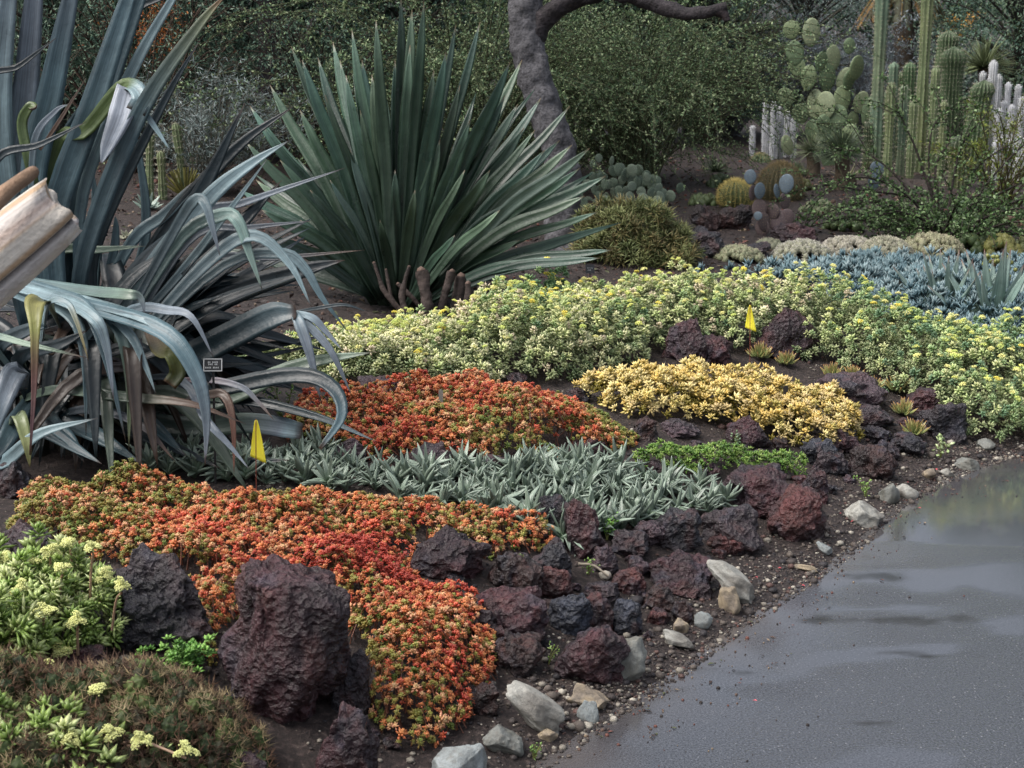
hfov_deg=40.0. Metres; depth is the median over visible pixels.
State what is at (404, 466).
silver rosette
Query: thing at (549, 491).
silver rosette
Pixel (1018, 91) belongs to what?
woolly cactus
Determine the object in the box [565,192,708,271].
spiky bush
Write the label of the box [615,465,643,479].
silver rosette
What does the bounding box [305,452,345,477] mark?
silver rosette
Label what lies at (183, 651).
leafy tuft
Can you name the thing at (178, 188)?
yellow succulent
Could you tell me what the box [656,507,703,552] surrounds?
lava rock
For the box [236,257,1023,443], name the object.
pale sedum
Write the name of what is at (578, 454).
silver rosette
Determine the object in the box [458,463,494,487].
silver rosette
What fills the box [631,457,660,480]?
silver rosette
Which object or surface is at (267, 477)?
silver rosette
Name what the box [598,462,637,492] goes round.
silver rosette
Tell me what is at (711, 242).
lava rock
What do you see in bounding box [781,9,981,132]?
grey shrub
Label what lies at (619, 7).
broadleaf tree
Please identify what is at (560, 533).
silver rosette
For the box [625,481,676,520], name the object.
silver rosette
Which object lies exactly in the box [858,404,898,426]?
lava rock
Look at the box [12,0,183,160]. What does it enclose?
dense tree
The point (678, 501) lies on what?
silver rosette
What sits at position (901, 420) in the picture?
lava rock
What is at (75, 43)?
dense tree
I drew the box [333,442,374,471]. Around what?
silver rosette
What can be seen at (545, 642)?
lava rock
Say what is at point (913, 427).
aloe
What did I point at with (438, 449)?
lava rock
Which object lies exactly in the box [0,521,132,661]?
lime sedum
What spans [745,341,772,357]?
aloe
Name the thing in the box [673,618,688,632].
border stone
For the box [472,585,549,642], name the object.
lava rock
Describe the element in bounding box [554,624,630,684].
lava rock
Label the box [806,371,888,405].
lava rock
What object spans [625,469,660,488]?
silver rosette
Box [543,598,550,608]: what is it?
lava rock
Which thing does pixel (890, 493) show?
border stone
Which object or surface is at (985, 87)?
columnar cactus
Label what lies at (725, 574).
border stone
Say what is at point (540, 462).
silver rosette
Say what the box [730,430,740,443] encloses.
weed
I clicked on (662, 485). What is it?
silver rosette
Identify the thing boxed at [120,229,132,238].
rosette
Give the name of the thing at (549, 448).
rosette
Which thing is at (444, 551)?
lava rock
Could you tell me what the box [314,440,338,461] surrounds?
silver rosette
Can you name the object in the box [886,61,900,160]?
columnar cactus
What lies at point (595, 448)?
lava rock
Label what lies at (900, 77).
columnar cactus
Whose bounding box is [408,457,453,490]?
silver rosette
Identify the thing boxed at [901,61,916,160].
columnar cactus
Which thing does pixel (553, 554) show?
lava rock
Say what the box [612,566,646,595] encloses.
lava rock
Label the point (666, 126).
thorny shrub
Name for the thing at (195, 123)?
silver shrub
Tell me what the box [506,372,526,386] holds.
lava rock
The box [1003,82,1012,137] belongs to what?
woolly cactus
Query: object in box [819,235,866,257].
cushion cactus
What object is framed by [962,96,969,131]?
columnar cactus
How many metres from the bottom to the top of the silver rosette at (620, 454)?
0.153 m
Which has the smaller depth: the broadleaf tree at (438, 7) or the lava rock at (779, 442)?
the lava rock at (779, 442)
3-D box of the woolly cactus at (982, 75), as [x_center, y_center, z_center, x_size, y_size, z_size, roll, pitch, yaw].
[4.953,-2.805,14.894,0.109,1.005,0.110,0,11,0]
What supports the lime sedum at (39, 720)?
on the ground at (288, 742)
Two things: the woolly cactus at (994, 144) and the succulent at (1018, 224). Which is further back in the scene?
the woolly cactus at (994, 144)
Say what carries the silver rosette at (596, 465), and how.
on the ground at (288, 742)
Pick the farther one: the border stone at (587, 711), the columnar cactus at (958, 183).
the columnar cactus at (958, 183)
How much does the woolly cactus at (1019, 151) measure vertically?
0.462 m
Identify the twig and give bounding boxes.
[578,562,608,576]
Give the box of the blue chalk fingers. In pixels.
[695,244,1023,366]
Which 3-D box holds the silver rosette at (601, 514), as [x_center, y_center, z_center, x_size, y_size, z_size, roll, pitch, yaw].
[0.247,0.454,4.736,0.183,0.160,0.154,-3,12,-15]
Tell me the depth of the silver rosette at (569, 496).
4.80 m
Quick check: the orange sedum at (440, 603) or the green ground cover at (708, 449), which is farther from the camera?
the green ground cover at (708, 449)
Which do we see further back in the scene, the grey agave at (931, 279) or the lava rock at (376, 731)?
the grey agave at (931, 279)
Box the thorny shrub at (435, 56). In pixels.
[97,0,846,203]
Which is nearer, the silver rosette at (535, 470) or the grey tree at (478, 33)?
the silver rosette at (535, 470)
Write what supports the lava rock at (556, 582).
on the ground at (288, 742)
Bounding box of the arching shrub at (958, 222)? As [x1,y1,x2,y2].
[768,72,1023,248]
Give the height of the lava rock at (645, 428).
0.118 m
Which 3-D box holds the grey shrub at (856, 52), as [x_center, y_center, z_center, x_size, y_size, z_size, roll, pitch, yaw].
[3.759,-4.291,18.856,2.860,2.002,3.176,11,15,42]
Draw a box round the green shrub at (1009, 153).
[914,93,1023,205]
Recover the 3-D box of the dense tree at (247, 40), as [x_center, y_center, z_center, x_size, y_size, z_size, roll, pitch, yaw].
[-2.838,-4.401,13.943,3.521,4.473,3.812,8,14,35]
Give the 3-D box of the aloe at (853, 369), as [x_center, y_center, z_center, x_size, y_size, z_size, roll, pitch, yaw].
[1.686,-0.062,6.963,0.119,0.068,0.105,8,14,35]
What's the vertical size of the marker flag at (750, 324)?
0.359 m
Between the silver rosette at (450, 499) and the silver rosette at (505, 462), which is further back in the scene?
the silver rosette at (505, 462)
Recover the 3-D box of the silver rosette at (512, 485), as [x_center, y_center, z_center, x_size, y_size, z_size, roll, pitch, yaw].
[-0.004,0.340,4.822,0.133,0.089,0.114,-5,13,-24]
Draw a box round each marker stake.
[439,390,442,431]
[782,386,787,424]
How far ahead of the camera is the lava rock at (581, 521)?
4.54 m
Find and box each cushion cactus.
[712,244,765,263]
[770,238,832,260]
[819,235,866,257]
[859,234,914,256]
[905,231,965,259]
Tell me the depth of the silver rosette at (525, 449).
5.06 m
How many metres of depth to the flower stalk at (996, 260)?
8.01 m
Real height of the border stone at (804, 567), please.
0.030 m
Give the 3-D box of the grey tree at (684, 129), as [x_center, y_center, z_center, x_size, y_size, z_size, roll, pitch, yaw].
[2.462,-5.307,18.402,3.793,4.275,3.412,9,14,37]
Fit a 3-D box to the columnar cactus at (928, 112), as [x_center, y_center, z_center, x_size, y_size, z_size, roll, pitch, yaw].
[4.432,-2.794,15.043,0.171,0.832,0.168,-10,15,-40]
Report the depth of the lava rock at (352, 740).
3.21 m
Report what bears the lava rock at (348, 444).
on the ground at (288, 742)
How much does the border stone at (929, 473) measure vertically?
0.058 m
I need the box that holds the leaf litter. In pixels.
[7,152,1021,334]
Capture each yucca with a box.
[790,133,828,176]
[807,120,870,189]
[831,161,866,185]
[961,36,1020,81]
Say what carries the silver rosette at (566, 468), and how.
on the ground at (288, 742)
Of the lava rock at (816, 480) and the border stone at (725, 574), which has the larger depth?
the lava rock at (816, 480)
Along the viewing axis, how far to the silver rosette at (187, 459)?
4.76 m
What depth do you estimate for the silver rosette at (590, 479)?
4.92 m
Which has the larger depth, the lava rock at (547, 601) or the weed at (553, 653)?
the lava rock at (547, 601)
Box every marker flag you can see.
[250,419,265,489]
[745,305,755,361]
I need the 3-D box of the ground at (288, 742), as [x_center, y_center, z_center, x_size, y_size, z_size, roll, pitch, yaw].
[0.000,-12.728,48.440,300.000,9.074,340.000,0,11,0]
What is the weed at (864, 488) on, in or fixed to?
on the ground at (288, 742)
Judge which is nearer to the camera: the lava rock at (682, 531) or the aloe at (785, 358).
the lava rock at (682, 531)
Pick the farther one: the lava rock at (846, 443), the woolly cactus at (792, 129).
the woolly cactus at (792, 129)
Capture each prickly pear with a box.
[581,154,683,207]
[744,169,793,235]
[776,18,870,165]
[868,161,883,189]
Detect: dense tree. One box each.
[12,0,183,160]
[14,0,89,101]
[14,0,325,150]
[14,2,188,116]
[18,0,318,166]
[76,0,391,155]
[147,0,491,135]
[487,2,655,102]
[967,3,1023,56]
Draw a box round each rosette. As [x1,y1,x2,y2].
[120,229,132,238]
[125,443,171,469]
[133,192,163,208]
[156,447,186,474]
[160,435,194,460]
[169,445,216,477]
[174,430,203,455]
[174,443,200,468]
[195,427,232,454]
[200,449,243,482]
[200,452,232,473]
[210,442,268,479]
[228,433,249,451]
[235,439,277,468]
[254,462,281,484]
[258,449,281,476]
[259,450,299,481]
[265,437,283,457]
[265,447,294,463]
[272,430,315,456]
[278,435,318,465]
[279,452,329,484]
[280,442,298,456]
[289,450,305,471]
[300,455,356,489]
[301,422,341,454]
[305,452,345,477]
[311,446,350,466]
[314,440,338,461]
[328,441,351,463]
[329,463,363,492]
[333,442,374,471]
[333,462,363,488]
[341,455,369,475]
[351,458,394,485]
[359,465,389,489]
[364,446,395,473]
[377,458,421,485]
[379,469,424,502]
[381,449,429,476]
[405,475,441,507]
[407,442,451,475]
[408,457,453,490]
[426,481,456,506]
[432,481,457,500]
[433,455,461,487]
[434,464,457,488]
[437,453,468,476]
[438,472,487,503]
[443,439,485,471]
[454,452,501,482]
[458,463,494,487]
[459,474,488,493]
[464,490,504,515]
[467,477,528,525]
[468,482,488,502]
[475,468,510,490]
[480,452,497,469]
[482,465,506,481]
[487,447,536,475]
[495,455,534,483]
[498,497,532,518]
[499,471,529,494]
[500,483,531,503]
[503,444,555,472]
[503,449,523,476]
[505,483,544,519]
[505,505,540,534]
[507,472,542,495]
[517,462,546,482]
[521,438,558,482]
[521,449,565,483]
[523,499,554,519]
[530,475,553,499]
[531,471,554,487]
[536,449,569,466]
[542,456,583,486]
[542,509,583,549]
[548,472,571,496]
[549,442,574,465]
[550,454,589,485]
[550,499,567,528]
[557,437,600,466]
[560,481,589,502]
[562,442,593,456]
[562,465,605,494]
[565,478,595,495]
[566,453,610,481]
[570,442,619,478]
[574,484,607,504]
[577,484,613,528]
[582,449,626,481]
[586,500,611,531]
[591,497,634,535]
[594,479,609,499]
[597,437,649,469]
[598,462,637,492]
[599,473,619,495]
[600,497,640,531]
[605,478,638,507]
[605,495,623,508]
[607,461,630,480]
[613,475,663,506]
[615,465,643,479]
[617,496,661,526]
[622,483,661,520]
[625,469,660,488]
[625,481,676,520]
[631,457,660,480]
[646,457,693,493]
[648,475,671,509]
[651,473,681,497]
[654,499,679,512]
[660,455,685,476]
[660,484,696,510]
[666,477,691,493]
[674,483,708,507]
[682,463,720,490]
[684,476,710,494]
[692,477,736,507]
[693,494,725,512]
[694,476,743,508]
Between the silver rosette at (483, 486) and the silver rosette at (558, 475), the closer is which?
the silver rosette at (483, 486)
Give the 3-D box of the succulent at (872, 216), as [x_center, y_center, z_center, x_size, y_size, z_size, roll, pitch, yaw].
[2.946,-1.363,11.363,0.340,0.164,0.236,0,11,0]
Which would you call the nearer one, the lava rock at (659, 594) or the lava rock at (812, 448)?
the lava rock at (659, 594)
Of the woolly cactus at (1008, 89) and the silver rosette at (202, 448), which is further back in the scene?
the woolly cactus at (1008, 89)
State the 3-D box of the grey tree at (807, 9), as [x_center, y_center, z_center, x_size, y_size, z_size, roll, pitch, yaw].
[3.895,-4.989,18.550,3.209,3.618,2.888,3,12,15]
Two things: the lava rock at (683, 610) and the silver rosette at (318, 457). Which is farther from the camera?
the silver rosette at (318, 457)
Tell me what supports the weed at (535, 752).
on the ground at (288, 742)
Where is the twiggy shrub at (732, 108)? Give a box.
[584,0,870,147]
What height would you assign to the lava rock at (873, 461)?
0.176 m
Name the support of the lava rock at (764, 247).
on the ground at (288, 742)
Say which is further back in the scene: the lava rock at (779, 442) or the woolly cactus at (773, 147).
the woolly cactus at (773, 147)
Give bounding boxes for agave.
[0,0,376,488]
[230,0,620,306]
[893,249,996,317]
[928,241,1023,320]
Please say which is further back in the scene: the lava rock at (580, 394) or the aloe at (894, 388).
the aloe at (894, 388)
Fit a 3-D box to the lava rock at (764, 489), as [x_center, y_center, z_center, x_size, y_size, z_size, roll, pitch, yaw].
[0.911,0.414,5.313,0.316,0.214,0.253,0,11,0]
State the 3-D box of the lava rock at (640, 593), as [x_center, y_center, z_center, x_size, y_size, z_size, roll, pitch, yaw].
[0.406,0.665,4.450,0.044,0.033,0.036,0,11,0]
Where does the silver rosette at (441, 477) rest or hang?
on the ground at (288, 742)
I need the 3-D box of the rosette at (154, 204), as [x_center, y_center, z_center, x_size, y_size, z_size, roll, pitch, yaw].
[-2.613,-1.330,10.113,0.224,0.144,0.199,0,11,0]
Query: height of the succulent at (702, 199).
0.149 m
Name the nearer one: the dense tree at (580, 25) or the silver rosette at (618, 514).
the silver rosette at (618, 514)
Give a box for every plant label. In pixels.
[203,358,222,483]
[585,264,594,284]
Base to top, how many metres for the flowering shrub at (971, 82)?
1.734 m
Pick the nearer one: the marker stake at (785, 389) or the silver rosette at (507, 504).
the silver rosette at (507, 504)
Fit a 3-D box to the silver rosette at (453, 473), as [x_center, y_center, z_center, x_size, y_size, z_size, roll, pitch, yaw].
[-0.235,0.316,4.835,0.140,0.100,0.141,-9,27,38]
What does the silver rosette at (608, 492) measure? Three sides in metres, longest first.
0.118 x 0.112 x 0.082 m
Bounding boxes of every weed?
[262,384,303,416]
[529,742,542,760]
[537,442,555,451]
[547,641,559,664]
[582,557,599,574]
[603,512,619,539]
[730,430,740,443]
[853,475,871,496]
[932,433,954,457]
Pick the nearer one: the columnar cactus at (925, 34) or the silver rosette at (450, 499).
the silver rosette at (450, 499)
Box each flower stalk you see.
[982,253,999,270]
[998,254,1017,280]
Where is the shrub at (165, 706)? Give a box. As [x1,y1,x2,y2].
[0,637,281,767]
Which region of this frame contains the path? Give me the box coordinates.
[535,452,1023,767]
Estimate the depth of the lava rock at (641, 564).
4.55 m
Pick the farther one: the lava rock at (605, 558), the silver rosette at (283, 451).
the silver rosette at (283, 451)
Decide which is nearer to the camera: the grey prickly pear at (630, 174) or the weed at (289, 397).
the weed at (289, 397)
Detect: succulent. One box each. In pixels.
[166,167,199,193]
[687,192,720,205]
[706,173,729,187]
[756,237,781,249]
[798,199,837,214]
[803,178,815,190]
[821,216,863,231]
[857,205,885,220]
[988,208,1023,226]
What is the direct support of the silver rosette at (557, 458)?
on the ground at (288, 742)
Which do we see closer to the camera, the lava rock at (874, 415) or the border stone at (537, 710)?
the border stone at (537, 710)
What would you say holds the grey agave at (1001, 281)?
on the ground at (288, 742)
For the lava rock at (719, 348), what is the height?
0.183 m
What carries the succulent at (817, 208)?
on the ground at (288, 742)
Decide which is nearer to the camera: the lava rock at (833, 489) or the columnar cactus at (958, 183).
the lava rock at (833, 489)
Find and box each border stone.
[432,743,487,767]
[483,724,523,756]
[506,680,564,734]
[537,728,557,741]
[566,683,609,709]
[577,700,598,723]
[621,636,646,680]
[662,629,693,647]
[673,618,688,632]
[694,611,712,628]
[706,559,754,603]
[718,586,740,614]
[794,564,817,572]
[816,541,832,554]
[844,500,884,527]
[878,483,899,504]
[896,483,918,499]
[922,468,935,478]
[939,468,954,476]
[954,457,979,470]
[976,438,995,449]
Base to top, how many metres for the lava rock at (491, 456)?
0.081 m
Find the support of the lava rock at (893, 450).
on the ground at (288, 742)
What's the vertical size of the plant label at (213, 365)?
0.464 m
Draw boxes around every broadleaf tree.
[248,0,588,130]
[285,0,509,93]
[393,0,741,111]
[551,0,780,136]
[599,0,833,128]
[774,0,1002,89]
[893,0,1023,93]
[896,0,1023,104]
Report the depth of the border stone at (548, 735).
3.56 m
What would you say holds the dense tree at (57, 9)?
on the ground at (288, 742)
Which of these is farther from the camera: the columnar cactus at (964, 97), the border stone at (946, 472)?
the columnar cactus at (964, 97)
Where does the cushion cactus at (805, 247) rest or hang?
on the ground at (288, 742)
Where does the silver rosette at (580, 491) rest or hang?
on the ground at (288, 742)
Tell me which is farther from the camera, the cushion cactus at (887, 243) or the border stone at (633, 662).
the cushion cactus at (887, 243)
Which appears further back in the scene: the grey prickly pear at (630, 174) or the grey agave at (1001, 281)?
the grey prickly pear at (630, 174)
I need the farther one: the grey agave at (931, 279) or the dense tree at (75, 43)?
the dense tree at (75, 43)
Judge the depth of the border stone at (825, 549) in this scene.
5.01 m
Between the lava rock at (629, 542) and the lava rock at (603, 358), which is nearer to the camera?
the lava rock at (629, 542)
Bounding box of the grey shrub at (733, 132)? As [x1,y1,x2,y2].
[637,0,850,135]
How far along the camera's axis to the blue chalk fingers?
8.32 m
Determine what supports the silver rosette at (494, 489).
on the ground at (288, 742)
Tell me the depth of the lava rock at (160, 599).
3.50 m
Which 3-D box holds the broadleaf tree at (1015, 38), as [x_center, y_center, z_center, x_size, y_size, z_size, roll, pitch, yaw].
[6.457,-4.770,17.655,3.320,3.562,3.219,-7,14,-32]
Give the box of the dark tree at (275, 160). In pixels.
[258,0,285,163]
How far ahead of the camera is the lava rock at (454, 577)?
4.18 m
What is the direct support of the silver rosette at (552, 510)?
on the ground at (288, 742)
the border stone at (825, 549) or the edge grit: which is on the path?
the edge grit
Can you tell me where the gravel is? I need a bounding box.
[66,332,1023,767]
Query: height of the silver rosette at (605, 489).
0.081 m
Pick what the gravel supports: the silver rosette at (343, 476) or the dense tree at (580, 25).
the silver rosette at (343, 476)
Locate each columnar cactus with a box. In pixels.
[861,121,874,168]
[869,0,891,161]
[882,81,897,176]
[882,92,885,159]
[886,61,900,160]
[893,85,910,175]
[895,72,902,154]
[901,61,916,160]
[905,101,919,178]
[914,0,936,171]
[924,65,941,173]
[925,84,929,160]
[933,30,959,154]
[936,46,966,168]
[936,100,949,180]
[945,135,971,188]
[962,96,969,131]
[964,80,996,175]
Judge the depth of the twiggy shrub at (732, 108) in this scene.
17.05 m
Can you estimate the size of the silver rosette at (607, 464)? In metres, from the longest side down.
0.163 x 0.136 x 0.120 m
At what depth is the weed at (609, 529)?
4.71 m
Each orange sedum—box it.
[5,457,554,750]
[283,367,639,464]
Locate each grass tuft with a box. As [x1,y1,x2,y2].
[702,155,731,173]
[791,158,809,174]
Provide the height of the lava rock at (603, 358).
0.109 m
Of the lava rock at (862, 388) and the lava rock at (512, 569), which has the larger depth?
the lava rock at (862, 388)
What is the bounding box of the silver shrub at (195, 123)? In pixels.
[132,55,324,192]
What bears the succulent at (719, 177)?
on the ground at (288, 742)
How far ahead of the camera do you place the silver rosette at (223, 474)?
4.68 m
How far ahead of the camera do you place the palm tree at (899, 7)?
19.47 m
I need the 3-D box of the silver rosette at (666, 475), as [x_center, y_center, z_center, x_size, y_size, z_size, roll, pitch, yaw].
[0.574,0.347,5.141,0.167,0.130,0.166,3,12,17]
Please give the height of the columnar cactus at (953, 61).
1.258 m
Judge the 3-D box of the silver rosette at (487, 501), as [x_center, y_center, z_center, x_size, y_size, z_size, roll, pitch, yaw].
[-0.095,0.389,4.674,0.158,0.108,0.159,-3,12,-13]
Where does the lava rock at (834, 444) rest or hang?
on the ground at (288, 742)
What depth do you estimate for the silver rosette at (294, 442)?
4.97 m
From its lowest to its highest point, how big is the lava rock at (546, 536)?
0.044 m
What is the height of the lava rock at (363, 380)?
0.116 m
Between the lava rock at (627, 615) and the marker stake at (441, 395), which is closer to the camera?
the lava rock at (627, 615)
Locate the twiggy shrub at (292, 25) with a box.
[80,0,595,172]
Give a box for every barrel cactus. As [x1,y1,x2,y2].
[715,176,754,207]
[749,152,771,162]
[755,159,807,201]
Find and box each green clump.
[959,232,985,254]
[983,232,1022,255]
[1016,236,1023,252]
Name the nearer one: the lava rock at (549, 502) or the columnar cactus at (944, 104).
the lava rock at (549, 502)
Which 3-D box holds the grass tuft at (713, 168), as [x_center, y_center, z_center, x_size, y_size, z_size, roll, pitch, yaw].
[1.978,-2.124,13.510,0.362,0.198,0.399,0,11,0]
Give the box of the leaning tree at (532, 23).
[507,0,729,250]
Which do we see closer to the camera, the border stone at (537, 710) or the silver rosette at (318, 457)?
the border stone at (537, 710)
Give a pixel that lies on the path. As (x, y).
(934, 664)
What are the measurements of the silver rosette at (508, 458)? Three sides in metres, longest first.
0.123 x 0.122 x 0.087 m
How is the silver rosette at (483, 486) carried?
on the gravel
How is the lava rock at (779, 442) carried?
on the ground at (288, 742)
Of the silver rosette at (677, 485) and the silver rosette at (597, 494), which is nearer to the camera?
the silver rosette at (597, 494)
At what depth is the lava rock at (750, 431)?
5.88 m
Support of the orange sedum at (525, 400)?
on the ground at (288, 742)
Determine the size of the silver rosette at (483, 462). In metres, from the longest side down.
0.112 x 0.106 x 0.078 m
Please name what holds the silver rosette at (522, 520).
on the ground at (288, 742)
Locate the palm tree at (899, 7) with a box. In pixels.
[856,0,952,72]
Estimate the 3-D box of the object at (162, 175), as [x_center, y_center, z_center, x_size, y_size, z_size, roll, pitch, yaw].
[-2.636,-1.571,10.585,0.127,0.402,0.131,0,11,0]
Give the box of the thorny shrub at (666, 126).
[386,0,914,209]
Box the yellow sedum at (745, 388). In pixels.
[571,354,864,446]
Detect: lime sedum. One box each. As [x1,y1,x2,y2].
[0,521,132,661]
[0,642,200,767]
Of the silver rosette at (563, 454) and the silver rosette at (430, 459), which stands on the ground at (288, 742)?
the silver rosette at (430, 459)
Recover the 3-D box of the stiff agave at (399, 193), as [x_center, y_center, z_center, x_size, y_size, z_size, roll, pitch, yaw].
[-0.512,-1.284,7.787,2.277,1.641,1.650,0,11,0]
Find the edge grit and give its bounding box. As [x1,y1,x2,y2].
[549,454,1023,767]
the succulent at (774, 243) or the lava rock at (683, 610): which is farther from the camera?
the succulent at (774, 243)
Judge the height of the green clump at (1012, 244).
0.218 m
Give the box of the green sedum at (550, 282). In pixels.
[478,256,578,319]
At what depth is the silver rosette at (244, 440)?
4.85 m
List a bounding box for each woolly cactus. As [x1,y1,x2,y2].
[748,125,755,155]
[761,103,769,151]
[762,125,769,155]
[769,102,777,159]
[774,108,779,158]
[778,106,784,158]
[783,111,790,156]
[789,118,797,157]
[979,71,986,80]
[987,60,998,162]
[991,140,999,180]
[992,74,1002,148]
[993,108,1003,139]
[996,135,1005,177]
[999,100,1008,157]
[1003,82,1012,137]
[1006,104,1016,139]
[1013,84,1022,141]
[1013,136,1021,179]
[1015,96,1023,140]
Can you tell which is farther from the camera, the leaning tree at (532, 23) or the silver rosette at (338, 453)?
the leaning tree at (532, 23)
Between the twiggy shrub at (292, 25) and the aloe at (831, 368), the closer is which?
the aloe at (831, 368)
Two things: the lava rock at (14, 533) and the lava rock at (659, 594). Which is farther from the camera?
the lava rock at (659, 594)
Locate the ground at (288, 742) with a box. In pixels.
[0,0,1023,767]
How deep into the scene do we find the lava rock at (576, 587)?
4.34 m
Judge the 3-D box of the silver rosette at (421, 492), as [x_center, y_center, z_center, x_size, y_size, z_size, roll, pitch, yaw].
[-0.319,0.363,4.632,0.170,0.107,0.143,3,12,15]
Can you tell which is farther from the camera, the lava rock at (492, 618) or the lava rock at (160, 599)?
the lava rock at (492, 618)
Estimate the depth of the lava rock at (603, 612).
4.16 m
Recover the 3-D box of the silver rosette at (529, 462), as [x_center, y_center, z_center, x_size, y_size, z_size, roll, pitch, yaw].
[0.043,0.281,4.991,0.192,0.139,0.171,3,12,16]
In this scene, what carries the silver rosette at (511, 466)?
on the ground at (288, 742)
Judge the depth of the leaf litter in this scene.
11.14 m
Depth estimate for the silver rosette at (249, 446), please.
4.79 m
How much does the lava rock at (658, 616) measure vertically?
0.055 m
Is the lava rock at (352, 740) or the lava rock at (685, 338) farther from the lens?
the lava rock at (685, 338)
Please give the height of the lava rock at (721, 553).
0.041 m
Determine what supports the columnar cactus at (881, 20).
on the ground at (288, 742)
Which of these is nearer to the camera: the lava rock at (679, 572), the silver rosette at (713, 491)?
the lava rock at (679, 572)
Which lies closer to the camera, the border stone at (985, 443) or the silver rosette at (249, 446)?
the silver rosette at (249, 446)
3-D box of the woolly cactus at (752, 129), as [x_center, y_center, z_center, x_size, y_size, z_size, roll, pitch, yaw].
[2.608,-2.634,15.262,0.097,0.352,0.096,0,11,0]
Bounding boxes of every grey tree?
[391,0,595,126]
[597,0,784,132]
[726,0,907,118]
[729,0,852,119]
[752,0,892,102]
[846,0,1022,91]
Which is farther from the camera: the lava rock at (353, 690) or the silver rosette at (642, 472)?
the silver rosette at (642, 472)
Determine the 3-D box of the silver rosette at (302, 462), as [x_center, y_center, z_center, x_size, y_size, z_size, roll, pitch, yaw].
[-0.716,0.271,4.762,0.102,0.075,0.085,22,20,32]
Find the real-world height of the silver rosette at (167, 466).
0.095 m
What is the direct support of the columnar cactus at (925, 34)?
on the ground at (288, 742)
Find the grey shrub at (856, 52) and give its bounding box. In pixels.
[730,0,891,134]
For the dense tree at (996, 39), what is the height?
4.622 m
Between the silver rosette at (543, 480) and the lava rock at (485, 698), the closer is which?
the lava rock at (485, 698)
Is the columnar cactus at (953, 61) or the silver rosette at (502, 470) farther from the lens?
the columnar cactus at (953, 61)
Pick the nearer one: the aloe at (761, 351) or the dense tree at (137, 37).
the aloe at (761, 351)
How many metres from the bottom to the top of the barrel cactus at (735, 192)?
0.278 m
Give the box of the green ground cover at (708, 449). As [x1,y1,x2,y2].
[632,438,808,476]
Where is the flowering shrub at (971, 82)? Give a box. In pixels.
[866,9,1023,100]
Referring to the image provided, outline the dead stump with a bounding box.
[372,261,471,319]
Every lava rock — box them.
[0,461,34,498]
[1,518,52,555]
[51,644,107,668]
[104,542,213,650]
[217,553,350,724]
[224,746,266,767]
[315,701,379,767]
[328,648,371,714]
[334,438,366,461]
[357,374,397,394]
[371,727,380,735]
[382,736,400,749]
[404,441,452,467]
[409,524,491,579]
[446,573,464,586]
[469,681,499,716]
[470,609,504,640]
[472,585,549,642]
[482,454,504,469]
[487,551,543,596]
[492,628,545,677]
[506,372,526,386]
[532,536,572,575]
[538,493,565,530]
[539,532,549,542]
[541,566,573,598]
[541,638,553,648]
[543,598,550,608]
[547,592,593,635]
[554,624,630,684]
[563,386,591,401]
[563,498,605,558]
[568,438,608,455]
[571,583,581,590]
[584,581,619,603]
[586,591,613,629]
[591,543,618,574]
[595,347,620,365]
[610,529,648,557]
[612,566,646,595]
[612,597,642,635]
[628,555,649,575]
[632,415,658,441]
[633,520,665,545]
[635,591,645,598]
[642,582,674,612]
[643,630,652,638]
[646,459,661,473]
[646,607,671,624]
[648,549,713,600]
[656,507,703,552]
[660,418,701,438]
[661,317,707,363]
[670,599,693,623]
[675,226,724,257]
[687,458,721,477]
[690,204,721,230]
[691,440,704,447]
[701,503,764,554]
[704,334,733,365]
[707,533,744,554]
[711,549,727,558]
[718,204,752,229]
[722,462,788,518]
[725,415,772,447]
[747,241,770,258]
[751,307,819,360]
[766,483,827,541]
[769,222,817,242]
[771,436,788,449]
[791,474,806,483]
[799,437,837,464]
[801,465,828,504]
[803,435,843,452]
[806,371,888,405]
[814,451,851,475]
[827,484,838,494]
[833,428,858,452]
[842,474,856,483]
[848,443,898,479]
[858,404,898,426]
[862,425,892,443]
[876,439,899,459]
[890,431,927,455]
[897,417,909,427]
[905,386,943,413]
[915,402,968,444]
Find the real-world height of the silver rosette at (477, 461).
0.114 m
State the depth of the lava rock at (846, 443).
6.05 m
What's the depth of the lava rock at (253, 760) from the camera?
3.12 m
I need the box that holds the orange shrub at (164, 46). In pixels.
[13,0,283,173]
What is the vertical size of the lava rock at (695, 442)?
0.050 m
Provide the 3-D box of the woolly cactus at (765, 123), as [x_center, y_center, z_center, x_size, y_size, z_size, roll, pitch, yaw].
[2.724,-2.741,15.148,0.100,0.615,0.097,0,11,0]
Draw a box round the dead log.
[0,166,82,308]
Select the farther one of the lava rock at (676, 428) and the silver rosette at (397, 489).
the lava rock at (676, 428)
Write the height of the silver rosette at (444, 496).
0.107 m
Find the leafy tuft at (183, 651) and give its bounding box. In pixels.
[135,633,216,677]
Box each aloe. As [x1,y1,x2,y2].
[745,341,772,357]
[775,350,798,364]
[820,361,842,374]
[845,365,863,371]
[871,375,883,387]
[885,375,910,392]
[890,397,917,415]
[900,417,930,434]
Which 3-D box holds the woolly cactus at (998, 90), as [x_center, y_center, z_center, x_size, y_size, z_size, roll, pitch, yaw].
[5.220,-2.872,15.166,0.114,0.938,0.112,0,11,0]
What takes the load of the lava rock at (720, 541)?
on the ground at (288, 742)
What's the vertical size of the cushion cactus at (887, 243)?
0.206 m
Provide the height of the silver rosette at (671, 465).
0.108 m
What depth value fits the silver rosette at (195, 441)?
4.80 m
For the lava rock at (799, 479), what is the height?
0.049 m
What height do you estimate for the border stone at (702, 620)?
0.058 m
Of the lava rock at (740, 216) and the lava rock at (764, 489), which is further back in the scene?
the lava rock at (740, 216)
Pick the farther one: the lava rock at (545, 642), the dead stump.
the dead stump

